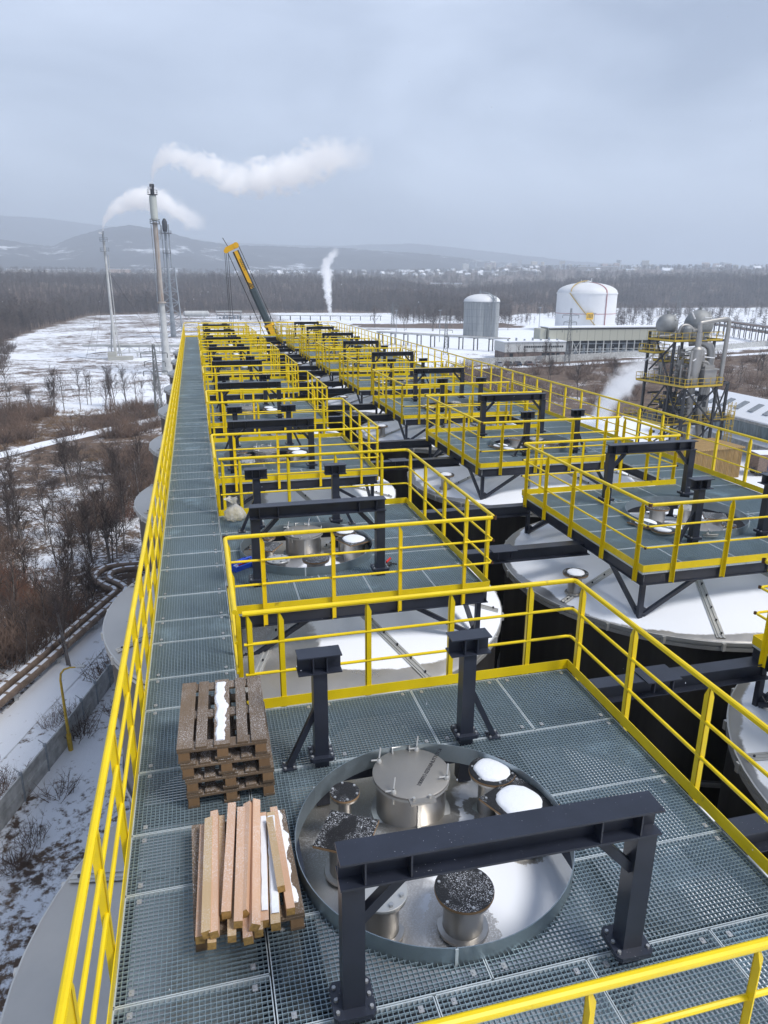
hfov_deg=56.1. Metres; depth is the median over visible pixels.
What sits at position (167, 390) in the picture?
storage tank
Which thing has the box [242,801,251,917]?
timber beam
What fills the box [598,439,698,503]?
pipe support frame
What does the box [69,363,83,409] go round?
bare tree
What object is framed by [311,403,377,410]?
bridging beam
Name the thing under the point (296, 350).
platform deck
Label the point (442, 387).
support post
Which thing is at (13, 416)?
brush
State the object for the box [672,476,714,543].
support post
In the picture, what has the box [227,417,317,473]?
pipe support frame
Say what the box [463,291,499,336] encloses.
storage tank
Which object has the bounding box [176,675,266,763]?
pallet
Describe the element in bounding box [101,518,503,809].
storage tank
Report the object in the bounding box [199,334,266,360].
guardrail
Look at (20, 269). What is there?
long hall
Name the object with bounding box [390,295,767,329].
woodland
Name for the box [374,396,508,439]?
platform deck
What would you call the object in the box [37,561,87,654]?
bare tree
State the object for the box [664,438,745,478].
tan cabin
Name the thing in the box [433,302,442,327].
bare tree
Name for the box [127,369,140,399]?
bare tree
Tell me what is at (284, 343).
platform deck
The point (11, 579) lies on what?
bare tree
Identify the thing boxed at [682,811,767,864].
bridging beam
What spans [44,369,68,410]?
bare tree
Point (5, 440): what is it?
bare tree
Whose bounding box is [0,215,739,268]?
hills
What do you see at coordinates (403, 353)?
pipe support frame
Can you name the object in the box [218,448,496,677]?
guardrail
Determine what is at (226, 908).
timber beam
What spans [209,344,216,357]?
support post
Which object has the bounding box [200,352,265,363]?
platform deck
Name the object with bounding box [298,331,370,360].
guardrail
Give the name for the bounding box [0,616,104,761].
path
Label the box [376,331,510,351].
pipe rack
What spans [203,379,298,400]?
platform deck
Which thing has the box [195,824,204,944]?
timber beam
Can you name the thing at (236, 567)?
toolbox
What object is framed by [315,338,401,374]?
guardrail
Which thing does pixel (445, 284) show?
long hall
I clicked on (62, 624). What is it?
bare tree
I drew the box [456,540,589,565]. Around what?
bridging beam
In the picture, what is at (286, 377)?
guardrail
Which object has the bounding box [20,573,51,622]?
bare tree
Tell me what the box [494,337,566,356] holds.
building
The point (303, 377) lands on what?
storage tank
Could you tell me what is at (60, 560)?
bare tree
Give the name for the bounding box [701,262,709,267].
apartment block
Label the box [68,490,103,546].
bare tree
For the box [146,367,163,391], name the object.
bare tree
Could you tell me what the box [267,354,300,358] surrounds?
bridging beam
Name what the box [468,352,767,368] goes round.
road
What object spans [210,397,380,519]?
guardrail
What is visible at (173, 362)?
storage tank
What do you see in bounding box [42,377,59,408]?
bare tree
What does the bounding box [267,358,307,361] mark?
bridging beam
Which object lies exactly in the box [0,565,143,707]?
pipeline
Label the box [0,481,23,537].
bare tree
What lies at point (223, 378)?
support post
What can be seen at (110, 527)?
bare tree
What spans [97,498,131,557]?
bare tree
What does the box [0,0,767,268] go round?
sky
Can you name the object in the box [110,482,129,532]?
bare tree
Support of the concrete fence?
on the ground at (28, 893)
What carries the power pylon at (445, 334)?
on the ground at (28, 893)
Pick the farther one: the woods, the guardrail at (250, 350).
the woods
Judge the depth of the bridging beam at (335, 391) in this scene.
30.70 m
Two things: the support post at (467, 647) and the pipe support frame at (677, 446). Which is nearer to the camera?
the support post at (467, 647)
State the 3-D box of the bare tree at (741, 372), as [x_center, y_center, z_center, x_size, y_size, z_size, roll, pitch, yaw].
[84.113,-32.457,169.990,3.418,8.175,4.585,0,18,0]
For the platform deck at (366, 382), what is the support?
on the storage tank at (351, 398)
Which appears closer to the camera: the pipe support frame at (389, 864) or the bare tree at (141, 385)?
the pipe support frame at (389, 864)
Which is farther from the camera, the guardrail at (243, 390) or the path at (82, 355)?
the path at (82, 355)
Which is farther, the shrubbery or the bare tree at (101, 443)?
the bare tree at (101, 443)
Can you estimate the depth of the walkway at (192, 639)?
6.78 m
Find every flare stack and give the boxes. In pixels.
[85,231,159,360]
[147,184,172,374]
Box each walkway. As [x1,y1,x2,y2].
[112,337,275,1023]
[252,336,292,338]
[328,337,762,516]
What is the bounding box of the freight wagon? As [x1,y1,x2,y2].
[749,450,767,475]
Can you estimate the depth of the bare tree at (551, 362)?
182.13 m
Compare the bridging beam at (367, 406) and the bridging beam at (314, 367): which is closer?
the bridging beam at (367, 406)
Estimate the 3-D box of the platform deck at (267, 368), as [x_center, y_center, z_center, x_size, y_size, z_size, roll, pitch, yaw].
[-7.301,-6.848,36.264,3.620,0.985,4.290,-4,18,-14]
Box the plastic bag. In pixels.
[224,496,246,521]
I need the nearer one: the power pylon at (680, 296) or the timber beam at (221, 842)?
the timber beam at (221, 842)
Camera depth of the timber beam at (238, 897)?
4.99 m
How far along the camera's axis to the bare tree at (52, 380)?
142.81 m
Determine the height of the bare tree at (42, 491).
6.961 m
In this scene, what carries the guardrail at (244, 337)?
attached to the platform deck
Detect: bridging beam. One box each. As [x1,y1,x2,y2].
[257,341,281,344]
[257,346,287,348]
[262,348,293,351]
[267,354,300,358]
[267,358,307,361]
[276,365,319,370]
[281,370,326,375]
[294,381,341,387]
[299,388,353,394]
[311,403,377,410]
[328,414,393,422]
[347,439,431,450]
[365,456,459,470]
[414,503,531,519]
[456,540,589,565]
[559,656,767,709]
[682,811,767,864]
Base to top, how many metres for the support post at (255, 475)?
1.540 m
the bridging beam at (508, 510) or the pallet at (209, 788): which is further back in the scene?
the bridging beam at (508, 510)
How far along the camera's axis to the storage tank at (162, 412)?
29.09 m
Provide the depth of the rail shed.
107.03 m
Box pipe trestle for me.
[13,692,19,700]
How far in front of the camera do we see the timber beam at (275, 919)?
4.86 m
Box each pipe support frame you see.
[202,324,229,339]
[204,330,234,347]
[206,337,240,357]
[208,346,249,370]
[212,360,262,400]
[217,381,283,421]
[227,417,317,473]
[248,495,388,587]
[294,322,318,336]
[306,326,333,343]
[322,332,353,351]
[329,790,665,1023]
[343,340,379,363]
[370,351,413,377]
[411,367,465,401]
[480,393,546,444]
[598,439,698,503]
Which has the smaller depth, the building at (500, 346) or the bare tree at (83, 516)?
the bare tree at (83, 516)
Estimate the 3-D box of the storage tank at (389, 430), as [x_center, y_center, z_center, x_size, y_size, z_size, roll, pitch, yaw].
[2.168,5.673,28.523,6.396,20.174,6.396,-4,18,-14]
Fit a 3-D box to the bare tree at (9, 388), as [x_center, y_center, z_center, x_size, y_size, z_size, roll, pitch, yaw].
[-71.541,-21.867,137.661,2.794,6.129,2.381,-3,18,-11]
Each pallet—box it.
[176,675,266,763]
[180,691,270,779]
[185,701,273,793]
[186,719,274,808]
[191,809,304,951]
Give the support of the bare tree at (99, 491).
on the ground at (28, 893)
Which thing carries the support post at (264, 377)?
on the platform deck at (303, 405)
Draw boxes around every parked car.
[513,361,521,365]
[524,361,532,365]
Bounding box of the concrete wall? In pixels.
[465,341,767,364]
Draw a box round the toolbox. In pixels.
[231,556,251,572]
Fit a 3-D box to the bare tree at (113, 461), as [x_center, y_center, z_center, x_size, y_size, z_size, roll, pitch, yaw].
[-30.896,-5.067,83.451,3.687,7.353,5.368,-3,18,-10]
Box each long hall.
[6,269,30,271]
[45,269,71,271]
[108,269,130,272]
[430,283,461,287]
[483,271,516,274]
[578,266,617,270]
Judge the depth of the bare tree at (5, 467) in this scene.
75.23 m
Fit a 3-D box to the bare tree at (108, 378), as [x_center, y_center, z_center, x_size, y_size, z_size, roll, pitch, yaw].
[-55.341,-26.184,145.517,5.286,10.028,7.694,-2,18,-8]
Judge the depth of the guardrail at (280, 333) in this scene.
54.23 m
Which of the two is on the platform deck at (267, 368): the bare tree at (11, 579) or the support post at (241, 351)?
the support post at (241, 351)
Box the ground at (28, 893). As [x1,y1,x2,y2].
[0,269,767,1017]
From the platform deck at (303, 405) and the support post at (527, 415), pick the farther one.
the platform deck at (303, 405)
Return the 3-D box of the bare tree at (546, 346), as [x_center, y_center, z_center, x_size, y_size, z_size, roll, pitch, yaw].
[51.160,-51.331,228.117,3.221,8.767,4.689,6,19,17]
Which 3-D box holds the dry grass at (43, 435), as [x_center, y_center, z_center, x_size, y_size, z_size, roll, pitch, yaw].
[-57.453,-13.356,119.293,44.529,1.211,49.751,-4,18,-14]
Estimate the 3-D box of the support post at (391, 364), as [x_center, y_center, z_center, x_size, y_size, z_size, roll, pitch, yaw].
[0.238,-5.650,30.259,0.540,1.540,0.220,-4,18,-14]
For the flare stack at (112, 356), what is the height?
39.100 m
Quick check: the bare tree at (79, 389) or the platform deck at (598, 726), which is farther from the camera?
the bare tree at (79, 389)
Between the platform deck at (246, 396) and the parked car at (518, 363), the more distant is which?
the parked car at (518, 363)
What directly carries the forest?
on the ground at (28, 893)
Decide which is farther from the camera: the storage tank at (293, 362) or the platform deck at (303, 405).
the storage tank at (293, 362)
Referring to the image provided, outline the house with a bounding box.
[661,268,669,273]
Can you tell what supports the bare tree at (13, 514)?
on the ground at (28, 893)
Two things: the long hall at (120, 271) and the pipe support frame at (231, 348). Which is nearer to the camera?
the pipe support frame at (231, 348)
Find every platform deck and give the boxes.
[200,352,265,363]
[201,363,278,377]
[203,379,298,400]
[206,401,326,434]
[210,437,377,509]
[219,503,487,657]
[249,669,767,1023]
[278,336,328,345]
[287,342,341,353]
[300,351,370,370]
[317,361,400,387]
[340,375,439,403]
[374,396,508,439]
[427,428,615,499]
[522,484,767,618]
[752,645,767,707]
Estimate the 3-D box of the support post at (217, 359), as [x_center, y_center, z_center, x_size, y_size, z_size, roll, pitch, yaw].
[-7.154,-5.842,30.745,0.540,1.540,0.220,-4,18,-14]
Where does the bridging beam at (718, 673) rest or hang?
attached to the platform deck at (598, 726)
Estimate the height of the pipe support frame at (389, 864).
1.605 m
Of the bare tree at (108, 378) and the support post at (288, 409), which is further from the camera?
the bare tree at (108, 378)
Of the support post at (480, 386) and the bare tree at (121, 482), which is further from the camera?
the bare tree at (121, 482)
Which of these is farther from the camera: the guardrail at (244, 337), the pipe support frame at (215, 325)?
the pipe support frame at (215, 325)
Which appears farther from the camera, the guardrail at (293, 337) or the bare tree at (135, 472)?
the bare tree at (135, 472)
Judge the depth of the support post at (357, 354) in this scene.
36.18 m
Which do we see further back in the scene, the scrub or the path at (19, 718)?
the scrub
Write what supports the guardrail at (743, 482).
attached to the walkway at (723, 488)
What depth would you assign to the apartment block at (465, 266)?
3358.76 m
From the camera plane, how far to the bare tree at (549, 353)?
228.28 m
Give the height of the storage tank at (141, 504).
20.174 m
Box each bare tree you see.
[0,364,16,403]
[0,431,20,466]
[0,454,36,498]
[0,463,20,507]
[0,469,32,528]
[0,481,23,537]
[0,489,42,550]
[0,536,32,607]
[0,590,36,630]
[1,447,18,484]
[2,520,43,579]
[4,385,12,401]
[12,607,41,662]
[19,474,57,539]
[20,493,62,565]
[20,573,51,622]
[21,379,33,402]
[21,383,34,402]
[26,547,44,581]
[28,576,88,666]
[30,462,48,501]
[37,552,84,628]
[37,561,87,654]
[39,361,62,406]
[39,545,94,607]
[41,473,59,519]
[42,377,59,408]
[42,481,77,533]
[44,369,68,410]
[44,518,73,575]
[49,430,81,486]
[49,432,85,473]
[50,515,80,571]
[63,450,97,498]
[63,496,101,562]
[64,435,93,496]
[67,555,112,609]
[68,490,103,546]
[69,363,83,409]
[70,519,103,571]
[73,528,98,573]
[74,474,121,541]
[80,367,97,404]
[83,461,110,507]
[84,496,132,563]
[92,373,117,409]
[95,362,118,406]
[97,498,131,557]
[99,431,121,461]
[101,444,129,492]
[104,465,143,511]
[105,467,134,525]
[109,483,136,546]
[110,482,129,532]
[114,362,132,399]
[121,450,150,493]
[126,430,149,471]
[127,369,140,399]
[134,379,146,399]
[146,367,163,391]
[368,306,380,327]
[429,313,436,330]
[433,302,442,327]
[492,359,499,376]
[541,339,548,362]
[545,354,557,382]
[547,342,553,362]
[571,360,588,399]
[607,357,623,371]
[737,357,750,390]
[751,346,767,377]
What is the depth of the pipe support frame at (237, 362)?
28.50 m
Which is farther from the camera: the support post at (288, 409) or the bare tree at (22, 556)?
the bare tree at (22, 556)
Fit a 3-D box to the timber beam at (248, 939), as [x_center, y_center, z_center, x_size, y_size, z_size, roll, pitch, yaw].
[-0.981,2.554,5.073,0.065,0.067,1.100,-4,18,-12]
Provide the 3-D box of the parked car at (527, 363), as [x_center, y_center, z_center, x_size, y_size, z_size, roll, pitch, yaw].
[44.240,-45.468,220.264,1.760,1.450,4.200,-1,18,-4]
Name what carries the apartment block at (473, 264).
on the hills at (128, 246)
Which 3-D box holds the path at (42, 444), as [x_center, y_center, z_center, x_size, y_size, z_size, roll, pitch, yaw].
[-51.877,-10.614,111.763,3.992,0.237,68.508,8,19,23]
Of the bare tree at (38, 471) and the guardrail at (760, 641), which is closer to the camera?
the guardrail at (760, 641)
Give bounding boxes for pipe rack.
[238,315,381,320]
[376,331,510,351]
[713,318,767,341]
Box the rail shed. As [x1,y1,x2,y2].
[669,388,767,455]
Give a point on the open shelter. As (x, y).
(234, 316)
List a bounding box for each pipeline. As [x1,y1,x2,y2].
[0,561,143,695]
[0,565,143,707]
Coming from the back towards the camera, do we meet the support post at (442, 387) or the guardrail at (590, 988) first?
the support post at (442, 387)
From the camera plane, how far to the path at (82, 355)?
247.13 m
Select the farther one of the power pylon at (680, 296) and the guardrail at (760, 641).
the power pylon at (680, 296)
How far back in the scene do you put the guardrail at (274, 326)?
57.80 m
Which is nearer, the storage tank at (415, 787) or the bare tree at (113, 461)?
the storage tank at (415, 787)
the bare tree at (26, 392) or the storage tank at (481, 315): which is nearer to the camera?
the bare tree at (26, 392)
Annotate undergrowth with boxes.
[0,438,152,671]
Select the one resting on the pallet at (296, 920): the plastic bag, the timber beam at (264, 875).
the timber beam at (264, 875)
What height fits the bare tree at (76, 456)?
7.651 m
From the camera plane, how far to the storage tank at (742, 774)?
8.29 m
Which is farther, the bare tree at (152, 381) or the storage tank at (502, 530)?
the bare tree at (152, 381)
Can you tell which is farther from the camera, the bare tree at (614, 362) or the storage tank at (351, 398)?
the bare tree at (614, 362)
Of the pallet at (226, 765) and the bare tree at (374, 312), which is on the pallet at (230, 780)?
the pallet at (226, 765)
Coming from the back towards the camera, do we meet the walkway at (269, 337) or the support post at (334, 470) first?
the walkway at (269, 337)
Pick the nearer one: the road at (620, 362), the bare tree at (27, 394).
the bare tree at (27, 394)
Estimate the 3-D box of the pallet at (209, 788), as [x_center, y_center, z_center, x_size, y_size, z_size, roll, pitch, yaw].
[-1.403,2.209,6.485,0.722,0.136,1.030,-4,18,-14]
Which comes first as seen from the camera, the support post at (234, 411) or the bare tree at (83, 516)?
the support post at (234, 411)
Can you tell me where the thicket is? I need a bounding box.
[0,310,25,396]
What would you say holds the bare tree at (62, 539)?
on the ground at (28, 893)
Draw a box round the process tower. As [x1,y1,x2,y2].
[623,306,736,442]
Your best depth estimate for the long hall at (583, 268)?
2089.23 m
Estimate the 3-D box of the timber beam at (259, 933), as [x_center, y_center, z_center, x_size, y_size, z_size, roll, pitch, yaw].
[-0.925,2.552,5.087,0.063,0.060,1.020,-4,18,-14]
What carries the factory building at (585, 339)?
on the ground at (28, 893)
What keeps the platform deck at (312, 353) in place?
on the storage tank at (303, 377)
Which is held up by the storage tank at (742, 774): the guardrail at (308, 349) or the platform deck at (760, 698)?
the platform deck at (760, 698)
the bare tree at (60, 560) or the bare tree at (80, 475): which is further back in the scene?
the bare tree at (80, 475)
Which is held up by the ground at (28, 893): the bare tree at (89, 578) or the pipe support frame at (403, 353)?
the bare tree at (89, 578)
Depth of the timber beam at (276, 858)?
5.12 m
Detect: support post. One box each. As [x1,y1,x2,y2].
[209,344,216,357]
[211,357,221,382]
[215,375,229,408]
[225,406,241,448]
[237,344,244,359]
[238,467,267,532]
[246,356,257,380]
[259,374,274,412]
[280,404,302,460]
[282,645,342,805]
[323,462,355,547]
[351,346,361,368]
[380,345,389,367]
[384,359,395,385]
[419,358,428,393]
[432,378,447,424]
[445,628,500,781]
[475,377,489,410]
[511,411,535,456]
[569,409,586,452]
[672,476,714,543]
[753,472,767,536]
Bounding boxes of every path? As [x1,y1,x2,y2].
[0,417,160,457]
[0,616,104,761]
[77,350,161,357]
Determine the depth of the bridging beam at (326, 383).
32.83 m
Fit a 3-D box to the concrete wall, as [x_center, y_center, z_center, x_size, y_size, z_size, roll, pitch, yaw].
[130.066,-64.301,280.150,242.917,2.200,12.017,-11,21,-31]
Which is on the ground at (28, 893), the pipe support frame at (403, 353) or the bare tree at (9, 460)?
the bare tree at (9, 460)
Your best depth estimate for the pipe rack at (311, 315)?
477.74 m
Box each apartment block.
[462,263,468,269]
[470,261,476,267]
[642,260,648,268]
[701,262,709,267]
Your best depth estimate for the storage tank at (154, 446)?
23.14 m
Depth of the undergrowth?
82.00 m
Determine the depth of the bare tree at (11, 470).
79.24 m
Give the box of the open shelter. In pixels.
[216,311,241,318]
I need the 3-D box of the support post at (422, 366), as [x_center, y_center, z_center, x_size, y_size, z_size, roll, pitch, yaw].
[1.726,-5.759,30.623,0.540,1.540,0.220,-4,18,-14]
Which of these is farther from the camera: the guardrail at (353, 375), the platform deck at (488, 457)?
the guardrail at (353, 375)
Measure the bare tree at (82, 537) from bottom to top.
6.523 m
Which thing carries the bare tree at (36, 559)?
on the ground at (28, 893)
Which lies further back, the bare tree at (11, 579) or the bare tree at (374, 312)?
the bare tree at (374, 312)
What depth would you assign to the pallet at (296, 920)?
5.03 m
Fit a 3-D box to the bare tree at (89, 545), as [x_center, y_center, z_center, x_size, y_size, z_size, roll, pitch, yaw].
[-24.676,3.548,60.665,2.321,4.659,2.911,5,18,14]
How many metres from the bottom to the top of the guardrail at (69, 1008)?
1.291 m
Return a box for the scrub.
[404,348,767,403]
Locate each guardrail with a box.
[53,322,198,1023]
[197,323,249,342]
[198,328,256,351]
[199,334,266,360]
[200,342,280,378]
[201,321,334,335]
[202,354,298,404]
[205,370,328,442]
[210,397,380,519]
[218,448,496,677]
[242,577,767,1023]
[275,321,329,342]
[286,325,347,349]
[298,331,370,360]
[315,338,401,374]
[335,321,767,493]
[338,347,443,394]
[371,361,509,423]
[425,381,620,474]
[521,416,767,582]
[752,558,767,667]
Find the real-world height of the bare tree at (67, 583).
6.303 m
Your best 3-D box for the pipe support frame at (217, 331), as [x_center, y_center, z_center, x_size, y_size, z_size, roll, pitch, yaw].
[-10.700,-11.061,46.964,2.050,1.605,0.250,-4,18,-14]
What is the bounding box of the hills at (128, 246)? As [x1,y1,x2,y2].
[0,225,714,273]
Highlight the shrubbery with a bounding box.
[0,650,118,876]
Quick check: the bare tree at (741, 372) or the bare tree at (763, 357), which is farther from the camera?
the bare tree at (763, 357)
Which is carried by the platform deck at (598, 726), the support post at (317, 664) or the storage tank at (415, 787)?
the support post at (317, 664)
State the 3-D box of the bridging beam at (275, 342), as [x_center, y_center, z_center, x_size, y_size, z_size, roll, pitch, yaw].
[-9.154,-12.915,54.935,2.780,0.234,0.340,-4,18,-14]
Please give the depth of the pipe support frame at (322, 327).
50.68 m
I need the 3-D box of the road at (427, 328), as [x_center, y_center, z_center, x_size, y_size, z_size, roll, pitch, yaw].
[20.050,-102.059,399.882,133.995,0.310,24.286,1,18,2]
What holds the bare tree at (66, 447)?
on the ground at (28, 893)
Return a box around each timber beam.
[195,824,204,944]
[201,816,212,939]
[207,938,215,949]
[209,810,219,938]
[219,815,224,921]
[221,802,235,919]
[227,851,235,942]
[234,806,244,928]
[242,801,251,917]
[242,916,253,945]
[249,798,260,931]
[254,921,263,937]
[260,812,269,927]
[266,816,284,892]
[267,811,280,931]
[270,806,294,915]
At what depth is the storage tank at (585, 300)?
373.51 m
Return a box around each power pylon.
[140,344,167,415]
[387,302,398,327]
[439,316,453,354]
[562,309,577,364]
[671,290,687,316]
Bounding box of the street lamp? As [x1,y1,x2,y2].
[59,664,85,750]
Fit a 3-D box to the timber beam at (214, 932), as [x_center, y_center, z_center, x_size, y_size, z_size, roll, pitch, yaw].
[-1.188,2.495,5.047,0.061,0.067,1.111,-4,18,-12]
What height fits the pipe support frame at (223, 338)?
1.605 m
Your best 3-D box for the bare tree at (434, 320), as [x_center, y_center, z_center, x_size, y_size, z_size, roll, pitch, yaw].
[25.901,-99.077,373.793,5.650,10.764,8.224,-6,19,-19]
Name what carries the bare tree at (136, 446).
on the ground at (28, 893)
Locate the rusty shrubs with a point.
(17, 587)
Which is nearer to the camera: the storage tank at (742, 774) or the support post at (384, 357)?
the storage tank at (742, 774)
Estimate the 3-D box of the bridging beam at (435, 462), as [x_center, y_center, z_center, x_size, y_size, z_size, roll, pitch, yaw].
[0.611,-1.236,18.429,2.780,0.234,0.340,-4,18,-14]
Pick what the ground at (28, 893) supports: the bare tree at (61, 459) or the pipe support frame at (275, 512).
the bare tree at (61, 459)
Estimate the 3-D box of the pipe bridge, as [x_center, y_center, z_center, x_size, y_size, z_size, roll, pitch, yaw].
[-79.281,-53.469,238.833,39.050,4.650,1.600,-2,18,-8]
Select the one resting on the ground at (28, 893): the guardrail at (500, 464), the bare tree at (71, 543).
the bare tree at (71, 543)
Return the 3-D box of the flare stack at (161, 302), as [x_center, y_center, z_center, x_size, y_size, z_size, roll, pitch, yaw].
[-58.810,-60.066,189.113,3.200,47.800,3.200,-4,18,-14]
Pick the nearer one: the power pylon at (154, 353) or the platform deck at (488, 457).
the platform deck at (488, 457)
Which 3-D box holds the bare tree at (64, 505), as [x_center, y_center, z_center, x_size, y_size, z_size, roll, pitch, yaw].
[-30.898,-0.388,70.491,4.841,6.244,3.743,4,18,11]
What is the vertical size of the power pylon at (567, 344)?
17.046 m
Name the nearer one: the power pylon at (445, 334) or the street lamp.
the street lamp
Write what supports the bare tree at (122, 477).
on the ground at (28, 893)
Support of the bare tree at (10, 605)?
on the ground at (28, 893)
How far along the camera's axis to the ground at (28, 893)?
150.67 m
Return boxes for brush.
[0,396,166,675]
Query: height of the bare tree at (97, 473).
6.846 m
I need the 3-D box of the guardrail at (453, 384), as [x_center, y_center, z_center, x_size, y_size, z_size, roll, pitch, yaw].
[1.588,-4.488,26.283,3.710,1.292,6.570,-4,18,-14]
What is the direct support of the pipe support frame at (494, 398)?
on the platform deck at (488, 457)
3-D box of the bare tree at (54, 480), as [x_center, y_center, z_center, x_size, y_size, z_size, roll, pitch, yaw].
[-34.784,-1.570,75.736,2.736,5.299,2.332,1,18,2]
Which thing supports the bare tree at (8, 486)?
on the ground at (28, 893)
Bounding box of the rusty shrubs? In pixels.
[0,499,134,625]
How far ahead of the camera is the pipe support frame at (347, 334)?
44.58 m
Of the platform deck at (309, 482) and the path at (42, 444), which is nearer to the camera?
the platform deck at (309, 482)
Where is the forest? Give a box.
[0,268,767,340]
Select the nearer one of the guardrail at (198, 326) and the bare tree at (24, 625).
the bare tree at (24, 625)
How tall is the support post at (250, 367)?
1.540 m
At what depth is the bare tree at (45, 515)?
62.56 m
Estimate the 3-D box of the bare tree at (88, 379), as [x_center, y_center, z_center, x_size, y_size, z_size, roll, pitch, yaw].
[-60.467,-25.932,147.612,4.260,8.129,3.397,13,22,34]
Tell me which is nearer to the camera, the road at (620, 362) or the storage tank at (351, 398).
the storage tank at (351, 398)
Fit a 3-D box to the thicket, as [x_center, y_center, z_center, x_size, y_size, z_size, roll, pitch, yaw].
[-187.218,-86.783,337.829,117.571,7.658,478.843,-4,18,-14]
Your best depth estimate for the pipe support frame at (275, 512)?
10.24 m
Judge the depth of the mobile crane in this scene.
70.51 m
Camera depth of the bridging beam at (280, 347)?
51.11 m
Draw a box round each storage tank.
[0,709,767,1023]
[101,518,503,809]
[133,444,395,571]
[149,403,342,473]
[158,380,310,432]
[164,366,247,403]
[168,353,238,383]
[171,344,262,369]
[173,336,218,358]
[267,337,314,363]
[278,343,321,365]
[290,352,348,397]
[305,363,400,415]
[325,378,438,441]
[356,401,522,504]
[407,437,643,714]
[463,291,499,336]
[497,504,767,807]
[555,278,617,325]
[717,672,767,858]
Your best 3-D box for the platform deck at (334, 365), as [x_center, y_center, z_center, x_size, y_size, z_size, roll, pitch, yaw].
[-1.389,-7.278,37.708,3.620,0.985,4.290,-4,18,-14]
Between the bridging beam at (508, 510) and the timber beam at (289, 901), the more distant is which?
the bridging beam at (508, 510)
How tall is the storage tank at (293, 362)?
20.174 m
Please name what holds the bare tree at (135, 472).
on the ground at (28, 893)
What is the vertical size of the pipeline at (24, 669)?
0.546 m
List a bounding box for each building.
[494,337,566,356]
[533,325,664,354]
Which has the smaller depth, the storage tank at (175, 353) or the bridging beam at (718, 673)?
the bridging beam at (718, 673)
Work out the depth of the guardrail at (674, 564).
11.92 m
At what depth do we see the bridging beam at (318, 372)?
36.83 m
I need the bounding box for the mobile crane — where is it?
[223,239,282,345]
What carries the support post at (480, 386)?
on the platform deck at (410, 410)
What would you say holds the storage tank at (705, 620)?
on the ground at (28, 893)
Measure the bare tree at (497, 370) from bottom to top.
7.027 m
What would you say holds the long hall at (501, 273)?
on the ground at (28, 893)
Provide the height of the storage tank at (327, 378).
20.174 m
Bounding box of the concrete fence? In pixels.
[0,661,113,831]
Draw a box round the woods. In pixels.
[0,263,767,288]
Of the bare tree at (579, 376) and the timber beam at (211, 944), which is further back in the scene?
the bare tree at (579, 376)
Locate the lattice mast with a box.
[159,218,182,336]
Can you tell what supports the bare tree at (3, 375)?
on the ground at (28, 893)
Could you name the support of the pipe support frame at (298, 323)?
on the platform deck at (284, 343)
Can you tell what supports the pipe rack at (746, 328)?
on the ground at (28, 893)
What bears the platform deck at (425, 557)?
on the storage tank at (390, 642)
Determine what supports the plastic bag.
on the platform deck at (425, 557)
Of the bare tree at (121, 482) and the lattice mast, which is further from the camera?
the lattice mast
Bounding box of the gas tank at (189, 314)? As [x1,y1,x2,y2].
[183,311,208,318]
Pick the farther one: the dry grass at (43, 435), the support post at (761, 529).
the dry grass at (43, 435)
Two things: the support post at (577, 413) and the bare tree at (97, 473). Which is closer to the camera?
the support post at (577, 413)
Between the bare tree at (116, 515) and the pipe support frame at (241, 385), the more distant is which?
the bare tree at (116, 515)
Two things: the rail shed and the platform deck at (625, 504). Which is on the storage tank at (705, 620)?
the platform deck at (625, 504)
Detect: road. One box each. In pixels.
[306,326,533,329]
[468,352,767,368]
[627,346,760,357]
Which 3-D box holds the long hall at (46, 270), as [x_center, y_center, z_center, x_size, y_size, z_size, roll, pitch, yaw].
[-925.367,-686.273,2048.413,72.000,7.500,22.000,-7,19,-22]
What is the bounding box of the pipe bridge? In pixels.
[82,343,179,356]
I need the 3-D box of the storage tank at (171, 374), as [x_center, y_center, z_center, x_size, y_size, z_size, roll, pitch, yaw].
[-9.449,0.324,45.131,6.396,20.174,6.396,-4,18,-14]
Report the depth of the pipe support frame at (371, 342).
38.51 m
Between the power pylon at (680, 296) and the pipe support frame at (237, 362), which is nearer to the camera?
the pipe support frame at (237, 362)
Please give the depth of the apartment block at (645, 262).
3226.16 m
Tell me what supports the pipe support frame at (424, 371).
on the platform deck at (410, 410)
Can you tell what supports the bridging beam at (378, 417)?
attached to the platform deck at (410, 410)
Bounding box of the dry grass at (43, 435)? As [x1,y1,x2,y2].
[0,408,156,461]
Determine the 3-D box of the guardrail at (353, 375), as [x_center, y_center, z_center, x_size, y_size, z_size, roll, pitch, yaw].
[-0.039,-6.434,32.367,3.710,1.292,6.570,-4,18,-14]
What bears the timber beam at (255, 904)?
on the timber beam at (259, 933)
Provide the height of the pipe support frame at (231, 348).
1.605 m
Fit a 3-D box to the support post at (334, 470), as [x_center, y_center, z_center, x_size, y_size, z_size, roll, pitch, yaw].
[-0.784,-0.111,12.856,0.540,1.540,0.220,-4,18,-14]
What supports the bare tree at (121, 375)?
on the ground at (28, 893)
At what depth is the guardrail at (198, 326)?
53.72 m
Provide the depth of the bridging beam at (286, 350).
49.06 m

